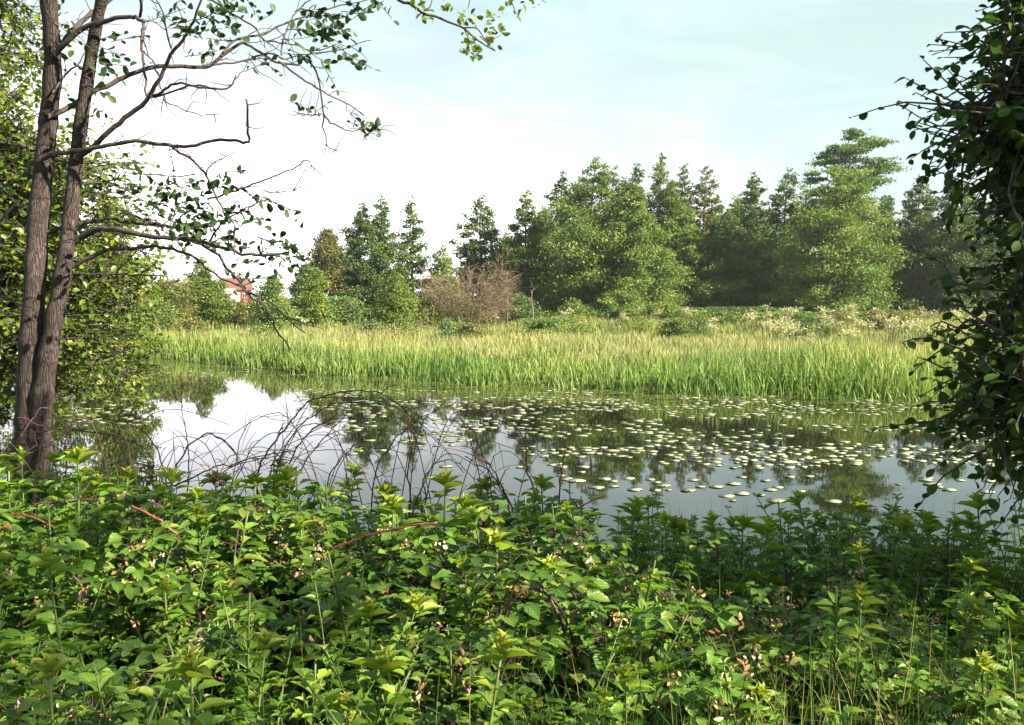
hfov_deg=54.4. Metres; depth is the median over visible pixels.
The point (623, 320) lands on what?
weed clump
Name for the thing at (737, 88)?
sky
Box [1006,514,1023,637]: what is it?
leafy plant
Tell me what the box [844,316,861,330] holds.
meadow flower
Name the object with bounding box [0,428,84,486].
bramble cane
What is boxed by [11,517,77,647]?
nettle plant
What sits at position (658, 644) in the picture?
bramble
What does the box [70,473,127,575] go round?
leafy plant
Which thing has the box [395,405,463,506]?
bramble cane
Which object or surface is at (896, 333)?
meadow flower
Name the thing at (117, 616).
leafy plant
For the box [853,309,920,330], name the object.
shrub
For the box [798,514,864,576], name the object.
nettle plant
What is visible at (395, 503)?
leafy plant
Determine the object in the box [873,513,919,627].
leafy plant
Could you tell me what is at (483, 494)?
leafy plant
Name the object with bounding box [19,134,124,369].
pale tree
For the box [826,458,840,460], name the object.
lily pad
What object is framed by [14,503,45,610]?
nettle plant
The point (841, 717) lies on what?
leafy plant
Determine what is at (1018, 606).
bramble
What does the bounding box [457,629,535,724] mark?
leafy plant
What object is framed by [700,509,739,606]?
leafy plant
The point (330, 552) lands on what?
nettle plant
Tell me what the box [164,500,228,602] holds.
leafy plant
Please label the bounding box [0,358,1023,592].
water
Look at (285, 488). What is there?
leafy plant
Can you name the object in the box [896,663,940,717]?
leafy plant
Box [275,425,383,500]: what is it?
bramble cane
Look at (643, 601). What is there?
leafy plant
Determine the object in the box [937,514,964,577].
leafy plant
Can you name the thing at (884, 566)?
nettle plant
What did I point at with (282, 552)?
bramble
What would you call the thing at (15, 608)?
leafy plant
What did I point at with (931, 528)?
leafy plant
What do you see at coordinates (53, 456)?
leafy plant
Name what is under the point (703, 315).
weed clump
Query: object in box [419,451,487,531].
bramble cane
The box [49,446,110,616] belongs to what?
leafy plant
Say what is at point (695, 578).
nettle plant
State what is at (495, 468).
bramble cane
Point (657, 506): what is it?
nettle plant
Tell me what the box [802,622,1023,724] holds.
bramble
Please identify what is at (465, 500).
leafy plant
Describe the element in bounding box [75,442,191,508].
bramble cane
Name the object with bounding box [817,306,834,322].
meadow flower
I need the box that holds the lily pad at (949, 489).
[942,488,955,490]
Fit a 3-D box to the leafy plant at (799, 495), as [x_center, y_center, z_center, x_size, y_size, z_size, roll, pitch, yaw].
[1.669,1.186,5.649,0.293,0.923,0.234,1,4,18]
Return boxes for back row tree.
[580,187,597,235]
[700,194,724,243]
[876,195,915,294]
[919,205,936,305]
[951,194,995,300]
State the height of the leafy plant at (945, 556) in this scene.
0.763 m
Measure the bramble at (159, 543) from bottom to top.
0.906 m
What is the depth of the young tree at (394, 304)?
57.48 m
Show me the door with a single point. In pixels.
(237, 296)
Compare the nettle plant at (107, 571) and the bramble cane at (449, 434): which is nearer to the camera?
the nettle plant at (107, 571)
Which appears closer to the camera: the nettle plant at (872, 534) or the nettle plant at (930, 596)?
the nettle plant at (930, 596)
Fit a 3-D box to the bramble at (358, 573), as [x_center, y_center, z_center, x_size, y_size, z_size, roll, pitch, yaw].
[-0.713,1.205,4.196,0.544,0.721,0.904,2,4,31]
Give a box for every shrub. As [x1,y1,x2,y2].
[135,297,198,333]
[163,318,216,337]
[226,301,261,326]
[240,274,301,326]
[298,296,373,326]
[408,296,451,327]
[484,292,547,323]
[507,317,581,333]
[537,297,606,320]
[588,287,647,320]
[627,299,694,321]
[651,318,705,340]
[683,309,749,327]
[687,306,786,321]
[747,311,826,323]
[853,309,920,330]
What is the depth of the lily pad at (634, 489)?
11.70 m
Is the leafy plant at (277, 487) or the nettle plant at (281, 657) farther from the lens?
the leafy plant at (277, 487)
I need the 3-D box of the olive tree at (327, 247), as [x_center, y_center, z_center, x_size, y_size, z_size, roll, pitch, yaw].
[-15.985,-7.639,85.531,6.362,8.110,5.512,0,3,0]
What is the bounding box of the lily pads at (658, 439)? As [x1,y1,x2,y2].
[61,367,1007,442]
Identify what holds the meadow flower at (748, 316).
on the ground at (218, 362)
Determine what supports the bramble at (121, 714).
on the undergrowth
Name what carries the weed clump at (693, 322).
on the ground at (218, 362)
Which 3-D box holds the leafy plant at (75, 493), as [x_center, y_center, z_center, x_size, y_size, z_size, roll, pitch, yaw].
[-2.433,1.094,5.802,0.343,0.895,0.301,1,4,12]
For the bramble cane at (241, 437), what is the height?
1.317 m
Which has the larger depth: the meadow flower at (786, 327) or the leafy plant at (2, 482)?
the meadow flower at (786, 327)
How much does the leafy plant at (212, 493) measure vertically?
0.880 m
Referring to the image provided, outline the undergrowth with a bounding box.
[3,545,1023,724]
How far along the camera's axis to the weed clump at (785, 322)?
48.14 m
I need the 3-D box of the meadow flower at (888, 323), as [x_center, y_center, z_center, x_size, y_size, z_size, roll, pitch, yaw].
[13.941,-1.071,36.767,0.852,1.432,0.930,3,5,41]
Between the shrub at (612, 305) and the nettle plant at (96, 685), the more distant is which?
the shrub at (612, 305)
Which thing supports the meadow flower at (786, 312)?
on the ground at (218, 362)
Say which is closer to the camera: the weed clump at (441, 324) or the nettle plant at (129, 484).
the nettle plant at (129, 484)
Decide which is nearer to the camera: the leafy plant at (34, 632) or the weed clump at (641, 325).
the leafy plant at (34, 632)
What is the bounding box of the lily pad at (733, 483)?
[726,482,740,484]
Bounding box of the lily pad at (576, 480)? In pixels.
[567,478,585,481]
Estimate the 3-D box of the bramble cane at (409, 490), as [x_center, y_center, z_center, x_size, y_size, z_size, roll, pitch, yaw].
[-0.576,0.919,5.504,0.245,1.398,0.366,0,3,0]
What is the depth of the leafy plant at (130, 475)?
5.15 m
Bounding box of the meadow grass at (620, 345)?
[146,309,1015,366]
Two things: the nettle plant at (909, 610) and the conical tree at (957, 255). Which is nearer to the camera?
the nettle plant at (909, 610)
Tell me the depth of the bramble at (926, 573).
5.74 m
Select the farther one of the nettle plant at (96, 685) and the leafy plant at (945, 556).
the leafy plant at (945, 556)
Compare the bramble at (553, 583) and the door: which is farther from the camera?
the door
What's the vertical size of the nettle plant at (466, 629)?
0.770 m
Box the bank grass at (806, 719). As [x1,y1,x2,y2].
[0,486,1023,724]
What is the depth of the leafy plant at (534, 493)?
5.71 m
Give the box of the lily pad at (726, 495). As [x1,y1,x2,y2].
[718,494,734,497]
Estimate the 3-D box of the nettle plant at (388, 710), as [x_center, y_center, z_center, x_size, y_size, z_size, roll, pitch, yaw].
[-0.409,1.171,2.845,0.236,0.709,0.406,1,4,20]
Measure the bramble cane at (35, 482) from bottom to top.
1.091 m
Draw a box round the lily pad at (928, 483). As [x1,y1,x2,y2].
[923,482,941,484]
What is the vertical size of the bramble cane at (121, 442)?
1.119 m
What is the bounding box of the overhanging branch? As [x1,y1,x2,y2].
[397,0,545,61]
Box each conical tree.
[181,255,255,329]
[481,189,568,317]
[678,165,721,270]
[714,171,793,308]
[756,167,827,311]
[859,174,959,313]
[911,180,995,314]
[965,188,1023,312]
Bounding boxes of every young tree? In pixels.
[289,267,341,329]
[364,271,427,329]
[423,244,481,320]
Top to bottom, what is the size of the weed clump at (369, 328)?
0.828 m
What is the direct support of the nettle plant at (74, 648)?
on the ground at (218, 362)
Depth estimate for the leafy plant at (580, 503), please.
5.47 m
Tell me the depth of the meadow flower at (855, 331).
36.49 m
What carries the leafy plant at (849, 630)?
on the ground at (218, 362)
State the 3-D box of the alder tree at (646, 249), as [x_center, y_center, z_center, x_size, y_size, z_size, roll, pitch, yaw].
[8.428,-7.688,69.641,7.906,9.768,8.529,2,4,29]
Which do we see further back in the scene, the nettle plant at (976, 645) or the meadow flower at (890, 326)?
the meadow flower at (890, 326)
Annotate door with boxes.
[236,292,239,301]
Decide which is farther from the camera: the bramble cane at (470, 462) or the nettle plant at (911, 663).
the bramble cane at (470, 462)
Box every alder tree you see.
[0,0,197,436]
[475,232,523,294]
[512,208,579,306]
[523,156,692,314]
[579,183,695,310]
[598,176,653,274]
[629,180,710,301]
[653,203,731,309]
[682,208,776,311]
[709,193,775,291]
[751,164,922,322]
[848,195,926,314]
[849,0,1023,535]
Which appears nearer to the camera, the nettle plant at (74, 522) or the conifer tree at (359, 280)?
the nettle plant at (74, 522)
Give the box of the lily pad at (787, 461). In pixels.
[779,460,796,462]
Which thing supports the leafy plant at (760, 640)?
on the ground at (218, 362)
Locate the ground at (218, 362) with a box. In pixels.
[10,298,999,721]
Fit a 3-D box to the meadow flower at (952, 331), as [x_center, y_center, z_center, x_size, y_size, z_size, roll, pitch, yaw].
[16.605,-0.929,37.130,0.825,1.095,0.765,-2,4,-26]
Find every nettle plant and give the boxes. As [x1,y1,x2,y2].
[0,628,110,719]
[0,634,104,721]
[1,642,87,722]
[5,560,32,621]
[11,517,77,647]
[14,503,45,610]
[29,477,107,585]
[31,516,116,591]
[34,622,156,724]
[57,563,110,716]
[61,534,178,717]
[70,652,182,724]
[72,496,107,559]
[74,464,138,567]
[87,533,130,639]
[89,462,141,548]
[96,492,187,532]
[96,558,148,623]
[103,468,177,527]
[103,632,134,706]
[115,541,241,724]
[120,514,162,562]
[122,656,181,724]
[126,485,174,524]
[135,485,160,563]
[163,690,200,724]
[178,539,273,717]
[189,548,224,709]
[189,570,304,718]
[224,708,245,724]
[251,481,340,568]
[264,669,384,724]
[267,600,294,668]
[268,506,282,559]
[270,663,419,724]
[275,600,338,723]
[290,447,391,564]
[291,715,302,724]
[292,670,385,724]
[296,632,427,724]
[304,574,362,724]
[309,493,357,552]
[312,541,399,596]
[315,484,363,566]
[332,635,427,723]
[343,564,401,722]
[343,662,437,724]
[344,518,366,557]
[345,502,404,558]
[345,511,370,554]
[345,515,413,553]
[360,493,473,563]
[363,609,448,722]
[373,481,451,530]
[373,500,448,633]
[377,577,486,724]
[422,645,524,724]
[427,512,455,544]
[435,646,510,719]
[448,495,539,627]
[462,646,620,724]
[466,496,512,556]
[469,467,547,540]
[470,622,544,721]
[476,618,540,720]
[489,568,554,704]
[499,662,647,724]
[517,500,543,548]
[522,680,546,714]
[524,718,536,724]
[528,516,600,590]
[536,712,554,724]
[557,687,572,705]
[572,606,697,724]
[585,509,658,589]
[597,603,727,718]
[601,544,705,639]
[606,532,655,622]
[612,525,652,581]
[622,487,691,580]
[632,528,676,578]
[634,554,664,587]
[640,518,695,599]
[642,492,687,570]
[675,519,738,601]
[677,527,723,592]
[677,671,756,724]
[684,548,720,613]
[684,664,740,724]
[685,623,783,716]
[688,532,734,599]
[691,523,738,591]
[692,634,787,724]
[702,657,759,724]
[725,505,784,588]
[741,684,775,724]
[747,534,787,628]
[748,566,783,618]
[753,493,838,596]
[754,561,798,656]
[761,523,826,590]
[769,712,787,724]
[791,496,903,585]
[791,530,825,607]
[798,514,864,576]
[817,551,858,629]
[821,501,899,574]
[821,508,872,564]
[829,493,921,570]
[835,519,942,664]
[849,686,872,717]
[861,522,893,595]
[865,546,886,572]
[877,600,936,642]
[882,541,920,589]
[882,602,947,638]
[892,643,992,724]
[912,547,951,610]
[917,517,965,572]
[930,509,980,593]
[948,511,1023,575]
[948,536,1004,657]
[956,653,1023,716]
[957,527,1023,592]
[959,568,1016,641]
[972,643,1022,720]
[976,531,1014,593]
[985,505,1023,606]
[985,602,1023,657]
[988,523,1023,599]
[990,629,1023,724]
[996,540,1020,591]
[1013,496,1023,539]
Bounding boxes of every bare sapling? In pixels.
[416,263,424,298]
[455,249,463,321]
[499,270,513,320]
[529,278,537,317]
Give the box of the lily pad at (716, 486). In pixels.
[708,485,722,487]
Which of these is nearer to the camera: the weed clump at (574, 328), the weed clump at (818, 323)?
the weed clump at (818, 323)
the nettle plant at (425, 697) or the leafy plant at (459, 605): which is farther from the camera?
the leafy plant at (459, 605)
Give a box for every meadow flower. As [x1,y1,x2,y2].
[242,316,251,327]
[293,316,307,327]
[560,308,574,318]
[619,314,629,330]
[678,307,692,317]
[700,316,720,339]
[706,323,717,336]
[737,309,759,335]
[756,319,775,337]
[762,312,780,332]
[762,317,785,341]
[766,325,783,339]
[776,307,793,321]
[776,319,799,343]
[779,315,793,321]
[781,322,806,344]
[785,321,803,340]
[798,332,814,345]
[807,320,825,338]
[816,314,831,339]
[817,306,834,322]
[823,317,841,332]
[837,303,858,324]
[841,328,857,341]
[842,328,859,341]
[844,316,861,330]
[847,306,862,326]
[855,320,876,341]
[871,309,886,332]
[874,314,903,345]
[878,320,899,343]
[885,329,900,339]
[889,317,917,343]
[900,317,930,340]
[910,305,926,319]
[914,324,929,343]
[916,309,939,334]
[931,318,954,345]
[949,308,964,325]
[950,323,960,345]
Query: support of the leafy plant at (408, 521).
on the ground at (218, 362)
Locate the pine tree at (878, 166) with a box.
[788,127,915,297]
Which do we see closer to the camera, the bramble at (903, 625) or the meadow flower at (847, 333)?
the bramble at (903, 625)
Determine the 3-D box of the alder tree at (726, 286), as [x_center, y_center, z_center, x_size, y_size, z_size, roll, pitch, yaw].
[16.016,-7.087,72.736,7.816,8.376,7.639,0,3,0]
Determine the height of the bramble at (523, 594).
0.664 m
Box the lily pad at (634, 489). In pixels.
[627,488,642,490]
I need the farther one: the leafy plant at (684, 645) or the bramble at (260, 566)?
the bramble at (260, 566)
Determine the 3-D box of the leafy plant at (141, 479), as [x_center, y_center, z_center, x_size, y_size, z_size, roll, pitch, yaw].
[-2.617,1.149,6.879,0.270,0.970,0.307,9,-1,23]
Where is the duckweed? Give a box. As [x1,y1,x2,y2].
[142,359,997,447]
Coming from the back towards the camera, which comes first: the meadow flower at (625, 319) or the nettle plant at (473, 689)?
the meadow flower at (625, 319)
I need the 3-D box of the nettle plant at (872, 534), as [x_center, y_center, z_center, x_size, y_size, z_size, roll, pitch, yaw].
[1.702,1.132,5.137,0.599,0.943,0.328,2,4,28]
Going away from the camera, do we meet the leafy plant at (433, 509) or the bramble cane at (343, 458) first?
the leafy plant at (433, 509)
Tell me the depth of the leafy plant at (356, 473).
6.57 m
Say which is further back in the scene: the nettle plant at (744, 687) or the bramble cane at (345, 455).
the bramble cane at (345, 455)
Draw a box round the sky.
[0,0,1020,297]
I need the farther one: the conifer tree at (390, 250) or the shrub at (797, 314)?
the conifer tree at (390, 250)
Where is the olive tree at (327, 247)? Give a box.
[294,227,351,299]
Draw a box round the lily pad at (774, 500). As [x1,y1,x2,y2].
[766,498,785,501]
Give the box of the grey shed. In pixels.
[220,288,237,302]
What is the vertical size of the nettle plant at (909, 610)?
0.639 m
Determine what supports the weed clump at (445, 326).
on the ground at (218, 362)
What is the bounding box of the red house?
[219,274,252,303]
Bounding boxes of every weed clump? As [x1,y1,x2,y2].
[187,316,216,329]
[237,324,282,340]
[245,321,266,330]
[261,327,284,336]
[262,319,299,337]
[344,319,390,336]
[357,324,380,333]
[377,317,427,338]
[396,312,439,327]
[419,321,482,333]
[429,320,463,328]
[433,318,459,339]
[450,322,491,339]
[453,324,481,338]
[468,318,497,328]
[513,328,569,339]
[550,323,604,337]
[560,313,593,329]
[613,316,633,327]
[619,314,661,333]
[677,306,705,318]
[687,318,712,336]
[688,313,723,335]
[735,309,752,325]
[736,320,771,331]
[763,320,801,330]
[786,315,820,336]
[790,317,845,342]
[821,325,841,336]
[822,309,851,323]
[822,311,857,329]
[867,325,924,335]
[899,327,951,337]
[935,315,958,323]
[948,330,975,340]
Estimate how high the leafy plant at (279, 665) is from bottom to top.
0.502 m
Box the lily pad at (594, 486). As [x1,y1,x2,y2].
[588,485,604,488]
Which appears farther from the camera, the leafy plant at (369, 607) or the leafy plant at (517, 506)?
the leafy plant at (517, 506)
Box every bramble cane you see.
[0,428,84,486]
[0,435,44,513]
[10,512,62,533]
[17,417,136,440]
[21,407,58,437]
[30,498,100,505]
[37,399,159,501]
[37,428,150,493]
[43,417,114,517]
[46,393,166,482]
[53,443,123,519]
[63,422,71,484]
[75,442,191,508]
[85,434,151,516]
[88,421,137,528]
[101,407,228,542]
[105,445,194,524]
[131,505,179,538]
[145,428,253,531]
[155,430,209,507]
[155,451,293,516]
[163,437,229,513]
[169,363,219,491]
[169,432,248,492]
[201,404,332,559]
[201,449,324,490]
[208,464,263,495]
[209,432,261,511]
[215,409,289,495]
[216,441,295,499]
[223,438,324,522]
[235,398,310,493]
[239,447,342,495]
[251,370,420,519]
[255,430,372,546]
[261,445,381,515]
[267,381,325,554]
[271,409,313,508]
[273,401,365,538]
[273,422,382,501]
[275,377,453,473]
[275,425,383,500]
[284,419,349,490]
[305,423,355,549]
[312,517,328,532]
[317,448,389,509]
[324,441,409,545]
[325,429,394,498]
[332,521,436,549]
[336,415,432,503]
[371,395,472,548]
[371,411,462,495]
[385,406,428,516]
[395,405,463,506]
[405,450,512,545]
[407,415,458,519]
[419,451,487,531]
[423,410,509,520]
[429,414,521,546]
[433,392,493,558]
[441,447,509,510]
[448,440,528,554]
[464,456,513,510]
[469,451,540,545]
[496,417,544,526]
[543,495,605,543]
[547,423,586,553]
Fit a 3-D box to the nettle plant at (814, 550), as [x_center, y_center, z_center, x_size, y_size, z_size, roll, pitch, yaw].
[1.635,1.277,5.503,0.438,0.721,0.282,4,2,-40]
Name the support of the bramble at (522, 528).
on the ground at (218, 362)
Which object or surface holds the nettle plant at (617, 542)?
on the ground at (218, 362)
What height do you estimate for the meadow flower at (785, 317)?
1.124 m
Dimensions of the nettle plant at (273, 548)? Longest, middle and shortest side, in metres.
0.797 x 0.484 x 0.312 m
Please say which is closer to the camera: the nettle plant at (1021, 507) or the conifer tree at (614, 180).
the nettle plant at (1021, 507)
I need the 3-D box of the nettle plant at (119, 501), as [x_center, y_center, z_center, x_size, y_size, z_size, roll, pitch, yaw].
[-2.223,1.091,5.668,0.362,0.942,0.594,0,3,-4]
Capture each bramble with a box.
[0,508,30,613]
[0,539,233,700]
[0,569,116,672]
[0,627,269,724]
[0,643,168,724]
[0,650,158,721]
[1,505,160,657]
[12,480,124,561]
[18,558,148,636]
[19,681,145,724]
[53,596,310,723]
[56,494,337,724]
[60,553,360,716]
[75,484,275,593]
[88,514,156,582]
[92,517,301,620]
[110,498,271,573]
[110,520,291,621]
[171,524,325,634]
[176,560,407,699]
[190,601,310,691]
[195,538,382,594]
[197,534,332,601]
[202,583,440,695]
[207,578,406,724]
[213,648,376,724]
[235,558,438,636]
[244,500,505,670]
[252,516,365,572]
[283,622,479,724]
[321,578,527,714]
[323,546,464,663]
[341,517,539,632]
[347,500,556,667]
[378,627,566,724]
[403,514,628,629]
[411,705,502,724]
[441,546,616,719]
[464,586,773,724]
[464,588,620,701]
[470,511,607,627]
[472,574,667,632]
[478,565,674,677]
[557,584,691,718]
[578,532,737,679]
[611,564,793,650]
[611,650,737,724]
[633,590,739,717]
[667,632,855,723]
[677,592,777,664]
[710,596,964,724]
[736,545,862,638]
[745,641,978,724]
[749,671,831,724]
[753,586,1019,714]
[783,590,853,620]
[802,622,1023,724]
[808,565,1006,631]
[814,561,1023,667]
[817,614,925,653]
[827,651,999,724]
[842,544,977,599]
[848,587,1019,715]
[901,544,940,602]
[936,667,1023,724]
[942,632,1023,681]
[950,643,1023,682]
[1006,582,1023,637]
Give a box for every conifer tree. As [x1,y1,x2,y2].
[329,200,392,323]
[350,193,420,324]
[395,192,431,297]
[437,195,540,315]
[538,171,597,305]
[598,165,627,233]
[625,163,655,226]
[644,152,677,230]
[663,163,700,267]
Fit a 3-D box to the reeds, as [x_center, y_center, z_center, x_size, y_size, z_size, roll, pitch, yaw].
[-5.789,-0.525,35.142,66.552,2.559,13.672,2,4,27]
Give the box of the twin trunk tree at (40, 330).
[0,0,398,502]
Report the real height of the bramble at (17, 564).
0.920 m
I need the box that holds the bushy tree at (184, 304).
[135,277,218,329]
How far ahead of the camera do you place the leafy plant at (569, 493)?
6.54 m
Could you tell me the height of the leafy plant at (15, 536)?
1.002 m
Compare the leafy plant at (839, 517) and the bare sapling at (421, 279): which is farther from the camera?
the bare sapling at (421, 279)
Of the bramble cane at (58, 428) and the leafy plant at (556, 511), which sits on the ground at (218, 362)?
the leafy plant at (556, 511)
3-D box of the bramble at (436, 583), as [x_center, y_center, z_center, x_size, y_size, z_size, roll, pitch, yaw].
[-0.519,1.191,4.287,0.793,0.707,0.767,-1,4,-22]
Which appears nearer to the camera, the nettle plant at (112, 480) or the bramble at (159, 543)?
the bramble at (159, 543)
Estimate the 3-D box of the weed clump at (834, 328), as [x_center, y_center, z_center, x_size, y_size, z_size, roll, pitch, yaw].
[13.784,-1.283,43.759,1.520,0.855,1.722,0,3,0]
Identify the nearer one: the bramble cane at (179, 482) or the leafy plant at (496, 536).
the leafy plant at (496, 536)
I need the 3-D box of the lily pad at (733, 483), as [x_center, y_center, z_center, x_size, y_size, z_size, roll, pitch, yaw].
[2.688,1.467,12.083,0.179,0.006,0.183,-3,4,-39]
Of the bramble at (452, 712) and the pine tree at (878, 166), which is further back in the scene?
the pine tree at (878, 166)
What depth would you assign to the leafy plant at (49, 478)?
6.64 m
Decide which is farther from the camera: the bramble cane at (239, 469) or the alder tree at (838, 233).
the alder tree at (838, 233)
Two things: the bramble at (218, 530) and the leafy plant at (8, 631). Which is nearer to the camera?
the leafy plant at (8, 631)
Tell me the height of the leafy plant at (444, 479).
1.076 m
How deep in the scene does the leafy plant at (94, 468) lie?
6.33 m
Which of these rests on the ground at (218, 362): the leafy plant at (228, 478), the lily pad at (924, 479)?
the leafy plant at (228, 478)
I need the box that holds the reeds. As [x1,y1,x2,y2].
[69,323,978,401]
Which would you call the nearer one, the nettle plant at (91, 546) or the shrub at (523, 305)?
the nettle plant at (91, 546)
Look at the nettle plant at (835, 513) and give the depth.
5.65 m
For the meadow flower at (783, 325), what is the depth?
37.87 m
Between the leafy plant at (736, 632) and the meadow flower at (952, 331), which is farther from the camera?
the meadow flower at (952, 331)
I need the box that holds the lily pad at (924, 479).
[917,478,932,480]
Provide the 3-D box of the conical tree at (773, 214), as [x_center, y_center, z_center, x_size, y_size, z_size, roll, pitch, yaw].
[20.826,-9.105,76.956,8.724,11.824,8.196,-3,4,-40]
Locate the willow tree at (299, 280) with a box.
[283,262,326,311]
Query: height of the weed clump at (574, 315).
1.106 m
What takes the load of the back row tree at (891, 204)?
on the ground at (218, 362)
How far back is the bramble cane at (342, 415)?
6.04 m
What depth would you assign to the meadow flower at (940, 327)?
37.31 m
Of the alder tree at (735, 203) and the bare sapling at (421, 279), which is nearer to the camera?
the bare sapling at (421, 279)
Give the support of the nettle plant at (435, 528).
on the ground at (218, 362)
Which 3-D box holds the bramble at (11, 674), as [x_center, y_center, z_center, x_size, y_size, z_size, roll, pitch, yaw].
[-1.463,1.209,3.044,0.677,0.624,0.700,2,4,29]
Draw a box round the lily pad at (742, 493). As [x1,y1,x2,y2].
[733,491,748,494]
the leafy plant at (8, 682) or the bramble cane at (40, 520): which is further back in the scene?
the bramble cane at (40, 520)
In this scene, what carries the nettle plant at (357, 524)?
on the ground at (218, 362)
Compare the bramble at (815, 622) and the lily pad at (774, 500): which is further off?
the lily pad at (774, 500)
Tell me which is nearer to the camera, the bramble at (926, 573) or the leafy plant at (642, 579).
the leafy plant at (642, 579)
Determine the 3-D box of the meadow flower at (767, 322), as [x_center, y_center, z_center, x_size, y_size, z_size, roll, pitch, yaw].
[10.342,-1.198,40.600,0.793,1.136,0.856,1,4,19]
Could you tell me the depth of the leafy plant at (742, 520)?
5.08 m
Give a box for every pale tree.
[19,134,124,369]
[84,203,177,360]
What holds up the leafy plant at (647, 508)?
on the ground at (218, 362)
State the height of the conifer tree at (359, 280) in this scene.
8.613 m
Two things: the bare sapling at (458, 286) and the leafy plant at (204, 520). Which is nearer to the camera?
the leafy plant at (204, 520)
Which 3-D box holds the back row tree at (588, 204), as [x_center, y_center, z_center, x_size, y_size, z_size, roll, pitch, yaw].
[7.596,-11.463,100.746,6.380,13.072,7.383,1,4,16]
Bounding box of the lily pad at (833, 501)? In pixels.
[825,499,841,502]
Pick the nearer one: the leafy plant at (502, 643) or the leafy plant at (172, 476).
the leafy plant at (502, 643)
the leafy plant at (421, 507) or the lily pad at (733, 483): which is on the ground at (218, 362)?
the leafy plant at (421, 507)
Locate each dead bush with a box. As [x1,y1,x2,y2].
[413,259,512,326]
[415,268,456,324]
[473,245,526,325]
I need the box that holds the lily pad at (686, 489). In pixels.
[680,488,695,490]
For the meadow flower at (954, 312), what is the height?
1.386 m
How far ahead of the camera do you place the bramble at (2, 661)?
3.41 m
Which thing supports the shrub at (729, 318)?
on the ground at (218, 362)
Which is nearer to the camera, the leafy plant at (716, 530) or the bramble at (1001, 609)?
the bramble at (1001, 609)
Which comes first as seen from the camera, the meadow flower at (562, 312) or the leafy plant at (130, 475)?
the leafy plant at (130, 475)
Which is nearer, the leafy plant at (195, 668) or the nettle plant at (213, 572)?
the leafy plant at (195, 668)
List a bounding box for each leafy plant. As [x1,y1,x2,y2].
[0,454,13,594]
[0,461,28,572]
[0,467,19,591]
[0,471,33,626]
[0,475,17,627]
[0,537,32,718]
[0,550,26,711]
[0,602,9,648]
[0,655,18,724]
[1,464,28,513]
[5,445,43,552]
[14,627,42,695]
[16,651,81,724]
[20,470,47,535]
[22,546,92,718]
[25,501,80,623]
[36,475,85,583]
[36,487,76,572]
[37,553,93,671]
[41,451,75,535]
[42,470,65,523]
[47,691,88,724]
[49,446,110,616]
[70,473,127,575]
[73,473,117,554]
[75,465,106,542]
[86,466,114,516]
[97,576,147,697]
[101,465,141,559]
[106,677,145,724]
[129,460,156,527]
[141,470,160,506]
[143,467,199,571]
[143,573,190,718]
[144,643,236,724]
[145,465,169,534]
[159,634,225,719]
[160,496,185,518]
[160,624,226,719]
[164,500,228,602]
[174,486,220,560]
[177,486,207,514]
[196,488,224,528]
[200,469,232,525]
[204,511,268,711]
[205,564,233,708]
[209,472,231,528]
[209,474,251,527]
[212,500,267,560]
[214,579,267,694]
[220,592,274,724]
[224,627,287,724]
[237,471,271,531]
[257,479,301,533]
[259,458,286,507]
[261,482,295,524]
[263,463,314,557]
[269,467,332,574]
[270,657,312,724]
[288,514,325,686]
[288,654,339,724]
[305,480,360,573]
[306,622,347,722]
[314,553,374,715]
[322,485,348,544]
[324,691,359,724]
[336,463,365,565]
[339,477,362,552]
[341,643,418,724]
[343,596,391,710]
[360,483,404,551]
[365,493,415,581]
[368,480,404,533]
[368,492,395,545]
[368,590,443,716]
[370,507,426,573]
[395,494,424,547]
[405,509,428,528]
[407,490,433,533]
[415,500,447,533]
[424,469,467,626]
[425,650,479,724]
[427,492,490,583]
[433,624,473,721]
[442,572,481,635]
[444,555,499,689]
[449,505,515,615]
[451,499,493,627]
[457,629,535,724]
[459,489,497,565]
[463,489,494,591]
[465,474,505,547]
[470,700,512,724]
[472,527,524,625]
[481,523,523,611]
[500,498,536,560]
[514,494,549,562]
[520,488,547,533]
[526,473,559,554]
[534,588,595,693]
[535,554,576,652]
[539,504,578,592]
[541,643,588,714]
[544,495,582,591]
[556,500,609,630]
[558,496,609,558]
[563,483,580,553]
[564,684,618,724]
[571,507,609,577]
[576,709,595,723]
[595,633,663,724]
[598,495,658,591]
[599,562,630,623]
[603,522,633,590]
[604,560,670,694]
[607,661,651,724]
[615,506,647,559]
[622,511,650,579]
[623,573,660,632]
[638,494,669,569]
[648,509,686,590]
[656,515,687,597]
[660,514,697,588]
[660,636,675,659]
[664,598,694,724]
[675,514,705,580]
[692,639,757,720]
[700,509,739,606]
[701,523,738,594]
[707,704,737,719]
[713,516,741,582]
[715,515,792,650]
[722,514,766,643]
[722,622,753,685]
[729,681,778,724]
[740,633,784,722]
[747,526,781,604]
[759,501,808,617]
[768,512,804,595]
[783,490,825,554]
[791,509,827,599]
[800,602,821,647]
[805,587,863,718]
[815,491,875,647]
[817,693,865,724]
[828,582,891,724]
[829,509,879,614]
[841,539,889,620]
[844,704,869,724]
[863,654,912,703]
[871,507,909,594]
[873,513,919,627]
[878,510,908,558]
[885,510,946,605]
[893,508,952,639]
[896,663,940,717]
[904,519,944,617]
[929,592,999,676]
[931,527,962,639]
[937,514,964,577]
[943,555,990,652]
[946,490,1010,644]
[953,649,1014,724]
[960,514,991,593]
[969,528,992,582]
[995,611,1023,721]
[995,651,1023,720]
[1006,502,1023,566]
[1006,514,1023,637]
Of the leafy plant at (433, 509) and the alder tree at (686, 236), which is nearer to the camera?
the leafy plant at (433, 509)
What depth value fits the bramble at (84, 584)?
4.56 m
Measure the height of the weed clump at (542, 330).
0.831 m
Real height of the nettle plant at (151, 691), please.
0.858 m
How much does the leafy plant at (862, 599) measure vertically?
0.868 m

